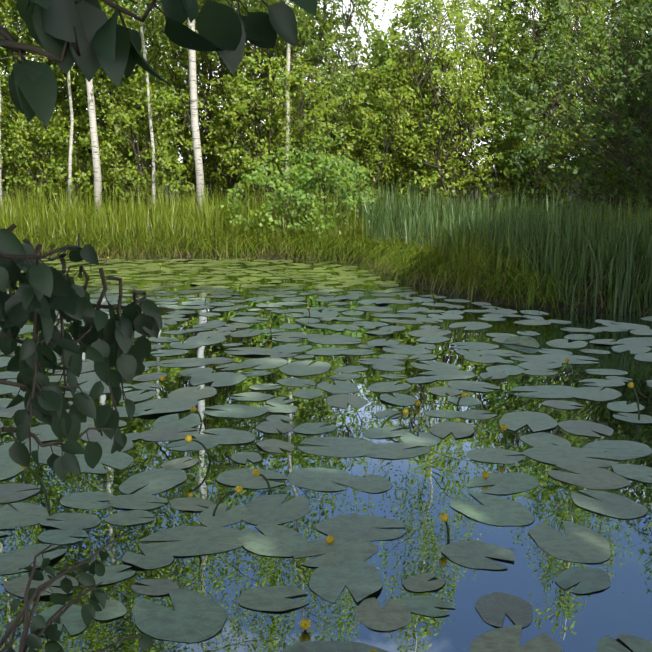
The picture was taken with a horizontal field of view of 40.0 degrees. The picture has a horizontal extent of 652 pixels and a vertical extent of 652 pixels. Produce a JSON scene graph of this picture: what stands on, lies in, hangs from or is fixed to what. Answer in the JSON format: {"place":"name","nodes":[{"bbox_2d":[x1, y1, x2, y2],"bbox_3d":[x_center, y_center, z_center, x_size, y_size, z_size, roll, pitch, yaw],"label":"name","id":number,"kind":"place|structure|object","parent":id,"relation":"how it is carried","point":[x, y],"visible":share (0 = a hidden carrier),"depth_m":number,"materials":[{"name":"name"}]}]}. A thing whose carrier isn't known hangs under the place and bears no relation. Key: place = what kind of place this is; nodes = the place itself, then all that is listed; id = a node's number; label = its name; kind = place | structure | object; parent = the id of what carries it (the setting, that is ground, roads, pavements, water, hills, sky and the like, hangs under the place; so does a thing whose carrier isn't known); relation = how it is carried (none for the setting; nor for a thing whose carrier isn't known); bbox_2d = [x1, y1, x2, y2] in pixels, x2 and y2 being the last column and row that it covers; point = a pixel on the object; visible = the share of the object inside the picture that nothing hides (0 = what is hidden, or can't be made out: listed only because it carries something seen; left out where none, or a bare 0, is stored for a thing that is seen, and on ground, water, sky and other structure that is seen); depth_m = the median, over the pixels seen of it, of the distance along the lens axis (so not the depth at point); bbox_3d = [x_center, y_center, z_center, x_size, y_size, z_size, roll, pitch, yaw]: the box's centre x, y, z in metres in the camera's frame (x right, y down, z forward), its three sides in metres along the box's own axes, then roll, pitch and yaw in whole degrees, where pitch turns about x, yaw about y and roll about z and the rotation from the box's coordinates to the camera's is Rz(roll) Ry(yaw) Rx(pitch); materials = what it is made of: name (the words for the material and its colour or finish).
{"place":"outdoors","nodes":[
{"label":"outdoors","id":0,"kind":"place"},
{"bbox_2d":[0,0,316,651],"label":"branch","id":1,"kind":"object","parent":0,"point":[111,47],"depth_m":1.33,"materials":[{"name":"green plant"}]},
{"bbox_2d":[0,257,651,651],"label":"pond water","id":2,"kind":"structure","parent":0,"point":[424,489],"depth_m":3.65,"materials":[{"name":"blue liquid"}]},
{"bbox_2d":[0,258,651,651],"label":"lily pads","id":3,"kind":"object","parent":2,"relation":"on","point":[340,564],"visible":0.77,"depth_m":3.99,"materials":[{"name":"green plant"}]},
{"bbox_2d":[27,259,639,539],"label":"flower stems","id":4,"kind":"object","parent":2,"relation":"in","point":[209,458],"visible":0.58,"depth_m":3.96,"materials":[{"name":"green plant"}]},
{"bbox_2d":[20,257,633,651],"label":"water lily flowers","id":5,"kind":"object","parent":4,"relation":"attached to","point":[305,623],"visible":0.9,"depth_m":3.62,"materials":[{"name":"yellow plant"}]},
{"bbox_2d":[350,165,651,317],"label":"reeds","id":6,"kind":"object","parent":2,"relation":"in","point":[573,242],"visible":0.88,"depth_m":9.63,"materials":[{"name":"green plant"}]},
{"bbox_2d":[2,0,649,164],"label":"sky","id":7,"kind":"structure","parent":0,"point":[383,24],"materials":[{"name":"white"}]},
{"bbox_2d":[0,168,651,316],"bbox_3d":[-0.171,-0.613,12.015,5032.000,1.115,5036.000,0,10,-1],"label":"ground","id":8,"kind":"structure","parent":0,"point":[538,306],"depth_m":12.60,"materials":[{"name":"green plant"}]},
{"bbox_2d":[0,98,24,199],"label":"shrub","id":9,"kind":"object","parent":8,"relation":"on","point":[1,143],"depth_m":16.55,"materials":[{"name":"green plant"}]},
{"bbox_2d":[0,0,33,209],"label":"birch","id":10,"kind":"object","parent":8,"relation":"on","point":[14,18],"depth_m":16.12,"materials":[{"name":"white plant"}]},
{"bbox_2d":[0,0,35,57],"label":"tree","id":11,"kind":"object","parent":8,"relation":"on","point":[7,19],"depth_m":16.39,"materials":[{"name":"green plant"}]},
{"bbox_2d":[0,14,44,193],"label":"tree","id":12,"kind":"object","parent":8,"relation":"on","point":[6,60],"depth_m":18.80,"materials":[{"name":"green plant"}]},
{"bbox_2d":[0,3,98,201],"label":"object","id":13,"kind":"object","parent":8,"relation":"on","point":[9,105],"depth_m":24.87,"materials":[{"name":"green plant"}]},
{"bbox_2d":[0,1,105,208],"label":"tree","id":14,"kind":"object","parent":8,"relation":"on","point":[17,112],"depth_m":20.65,"materials":[{"name":"green plant"}]},
{"bbox_2d":[0,105,117,207],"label":"shrub","id":15,"kind":"object","parent":8,"relation":"on","point":[44,133],"depth_m":16.10,"materials":[{"name":"green plant"}]},
{"bbox_2d":[0,0,139,208],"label":"tree","id":16,"kind":"object","parent":8,"relation":"on","point":[4,94],"depth_m":17.61,"materials":[{"name":"green plant"}]},
{"bbox_2d":[0,0,150,203],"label":"birch","id":17,"kind":"object","parent":8,"relation":"on","point":[73,69],"depth_m":15.58,"materials":[{"name":"plant"}]},
{"bbox_2d":[11,0,162,195],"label":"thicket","id":18,"kind":"object","parent":8,"relation":"on","point":[75,75],"depth_m":28.93,"materials":[{"name":"green plant"}]},
{"bbox_2d":[15,0,163,207],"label":"tree","id":19,"kind":"object","parent":8,"relation":"on","point":[74,88],"depth_m":18.93,"materials":[{"name":"green plant"}]},
{"bbox_2d":[21,0,190,213],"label":"tree","id":20,"kind":"object","parent":8,"relation":"on","point":[142,144],"depth_m":18.20,"materials":[{"name":"green plant"}]},
{"bbox_2d":[86,0,146,212],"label":"birch","id":21,"kind":"object","parent":8,"relation":"on","point":[94,142],"depth_m":15.47,"materials":[{"name":"white plant"}]},
{"bbox_2d":[37,0,199,203],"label":"birch","id":22,"kind":"object","parent":8,"relation":"on","point":[150,117],"depth_m":15.76,"materials":[{"name":"white plant"}]},
{"bbox_2d":[62,0,184,203],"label":"tree","id":23,"kind":"object","parent":8,"relation":"on","point":[125,5],"depth_m":23.69,"materials":[{"name":"green plant"}]},
{"bbox_2d":[86,68,193,216],"bbox_3d":[-3.417,-3.388,16.455,1.827,3.016,2.367,0,10,-1],"label":"shrub","id":24,"kind":"object","parent":8,"relation":"on","point":[132,120],"depth_m":16.24,"materials":[{"name":"green plant"}]},
{"bbox_2d":[138,0,251,200],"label":"tree","id":25,"kind":"object","parent":8,"relation":"on","point":[153,10],"depth_m":23.00,"materials":[{"name":"green plant"}]},
{"bbox_2d":[188,18,204,212],"bbox_3d":[-2.274,-7.632,14.682,0.326,12.003,0.189,5,11,25],"label":"birch","id":26,"kind":"object","parent":8,"relation":"on","point":[195,125],"visible":0.65,"depth_m":15.32,"materials":[{"name":"white plant"}]},
{"bbox_2d":[128,0,299,208],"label":"tree","id":27,"kind":"object","parent":8,"relation":"on","point":[185,173],"depth_m":20.51,"materials":[{"name":"green plant"}]},
{"bbox_2d":[145,0,305,210],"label":"tree","id":28,"kind":"object","parent":8,"relation":"on","point":[215,119],"depth_m":17.90,"materials":[{"name":"green plant"}]},
{"bbox_2d":[135,0,320,196],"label":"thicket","id":29,"kind":"object","parent":8,"relation":"on","point":[214,109],"depth_m":28.39,"materials":[{"name":"green plant"}]},
{"bbox_2d":[177,0,359,203],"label":"tree","id":30,"kind":"object","parent":8,"relation":"on","point":[340,19],"depth_m":24.30,"materials":[{"name":"green plant"}]},
{"bbox_2d":[214,49,332,205],"bbox_3d":[-0.989,-3.503,16.728,2.246,3.144,2.265,0,10,-1],"label":"shrub","id":31,"kind":"object","parent":8,"relation":"on","point":[239,106],"depth_m":16.42,"materials":[{"name":"green plant"}]},
{"bbox_2d":[212,1,348,209],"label":"tree","id":32,"kind":"object","parent":8,"relation":"on","point":[314,65],"depth_m":19.16,"materials":[{"name":"green plant"}]},
{"bbox_2d":[24,236,540,305],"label":"grass","id":33,"kind":"structure","parent":8,"relation":"on","point":[289,253],"depth_m":12.68,"materials":[{"name":"green plant"}]},
{"bbox_2d":[239,0,336,207],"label":"birch","id":34,"kind":"object","parent":8,"relation":"on","point":[287,104],"depth_m":16.35,"materials":[{"name":"white plant"}]},
{"bbox_2d":[238,86,352,197],"bbox_3d":[-0.318,-6.139,28.828,5.340,4.256,5.415,0,10,-1],"label":"thicket","id":35,"kind":"object","parent":8,"relation":"on","point":[303,143],"depth_m":28.07,"materials":[{"name":"green plant"}]},
{"bbox_2d":[221,129,375,238],"bbox_3d":[-0.393,-2.114,13.705,2.389,1.773,2.222,0,10,-1],"label":"bush","id":36,"kind":"object","parent":8,"relation":"on","point":[300,194],"depth_m":13.56,"materials":[{"name":"green plant"}]},
{"bbox_2d":[209,0,403,203],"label":"tree","id":37,"kind":"object","parent":8,"relation":"on","point":[330,38],"depth_m":17.28,"materials":[{"name":"green plant"}]},
{"bbox_2d":[264,54,426,207],"bbox_3d":[0.347,-3.438,16.709,3.015,3.040,2.175,0,10,-1],"label":"shrub","id":38,"kind":"object","parent":8,"relation":"on","point":[321,113],"depth_m":16.37,"materials":[{"name":"green plant"}]},
{"bbox_2d":[309,48,454,206],"bbox_3d":[1.170,-4.728,21.442,3.866,3.982,3.654,0,10,-1],"label":"tree","id":39,"kind":"object","parent":8,"relation":"on","point":[344,62],"depth_m":21.03,"materials":[{"name":"green plant"}]},
{"bbox_2d":[309,0,467,198],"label":"tree","id":40,"kind":"object","parent":8,"relation":"on","point":[376,17],"depth_m":23.31,"materials":[{"name":"green plant"}]},
{"bbox_2d":[331,15,462,205],"bbox_3d":[1.439,-4.222,18.422,2.774,4.003,3.533,0,10,-1],"label":"tree","id":41,"kind":"object","parent":8,"relation":"on","point":[427,96],"depth_m":17.84,"materials":[{"name":"green plant"}]},
{"bbox_2d":[350,66,488,197],"bbox_3d":[3.085,-6.401,29.620,4.972,4.623,5.583,0,10,-1],"label":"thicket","id":42,"kind":"object","parent":8,"relation":"on","point":[455,139],"depth_m":29.43,"materials":[{"name":"green plant"}]},
{"bbox_2d":[334,28,520,208],"bbox_3d":[2.266,-4.870,21.304,4.883,4.330,3.339,4,11,21],"label":"tree","id":43,"kind":"object","parent":8,"relation":"on","point":[491,106],"depth_m":20.59,"materials":[{"name":"green plant"}]},
{"bbox_2d":[373,0,519,201],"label":"birch","id":44,"kind":"object","parent":8,"relation":"on","point":[464,12],"depth_m":20.19,"materials":[{"name":"green plant"}]},
{"bbox_2d":[358,0,547,206],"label":"tree","id":45,"kind":"object","parent":8,"relation":"on","point":[476,75],"depth_m":17.07,"materials":[{"name":"green plant"}]},
{"bbox_2d":[448,0,599,197],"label":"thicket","id":46,"kind":"object","parent":8,"relation":"on","point":[477,29],"depth_m":28.92,"materials":[{"name":"green plant"}]},
{"bbox_2d":[453,20,600,204],"bbox_3d":[5.322,-5.624,23.807,4.318,4.922,3.594,0,10,-1],"label":"tree","id":47,"kind":"object","parent":8,"relation":"on","point":[498,169],"depth_m":23.47,"materials":[{"name":"green plant"}]},
{"bbox_2d":[477,0,597,211],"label":"tree","id":48,"kind":"object","parent":8,"relation":"on","point":[525,19],"depth_m":20.60,"materials":[{"name":"green plant"}]},
{"bbox_2d":[479,0,619,216],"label":"tree","id":49,"kind":"object","parent":8,"relation":"on","point":[566,141],"depth_m":17.01,"materials":[{"name":"green plant"}]},
{"bbox_2d":[495,0,651,225],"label":"willow tree","id":50,"kind":"object","parent":8,"relation":"on","point":[646,49],"depth_m":12.50,"materials":[{"name":"green plant"}]},
{"bbox_2d":[519,0,648,201],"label":"tree","id":51,"kind":"object","parent":8,"relation":"on","point":[585,82],"depth_m":23.87,"materials":[{"name":"green plant"}]},
{"bbox_2d":[527,0,647,210],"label":"birch","id":52,"kind":"object","parent":8,"relation":"on","point":[601,8],"depth_m":19.92,"materials":[{"name":"green plant"}]},
{"bbox_2d":[540,0,650,211],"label":"tree","id":53,"kind":"object","parent":8,"relation":"on","point":[546,69],"depth_m":19.93,"materials":[{"name":"green plant"}]},
{"bbox_2d":[541,0,651,213],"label":"tree","id":54,"kind":"object","parent":8,"relation":"on","point":[610,175],"depth_m":18.06,"materials":[{"name":"green plant"}]},
{"bbox_2d":[555,0,650,198],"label":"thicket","id":55,"kind":"object","parent":8,"relation":"on","point":[611,23],"depth_m":28.83,"materials":[{"name":"green plant"}]},
{"bbox_2d":[587,1,651,202],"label":"tree","id":56,"kind":"object","parent":8,"relation":"on","point":[636,175],"depth_m":18.71,"materials":[{"name":"green plant"}]},
{"bbox_2d":[616,11,651,119],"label":"willow tree","id":57,"kind":"object","parent":8,"relation":"on","point":[638,82],"depth_m":16.98,"materials":[{"name":"green plant"}]}
]}

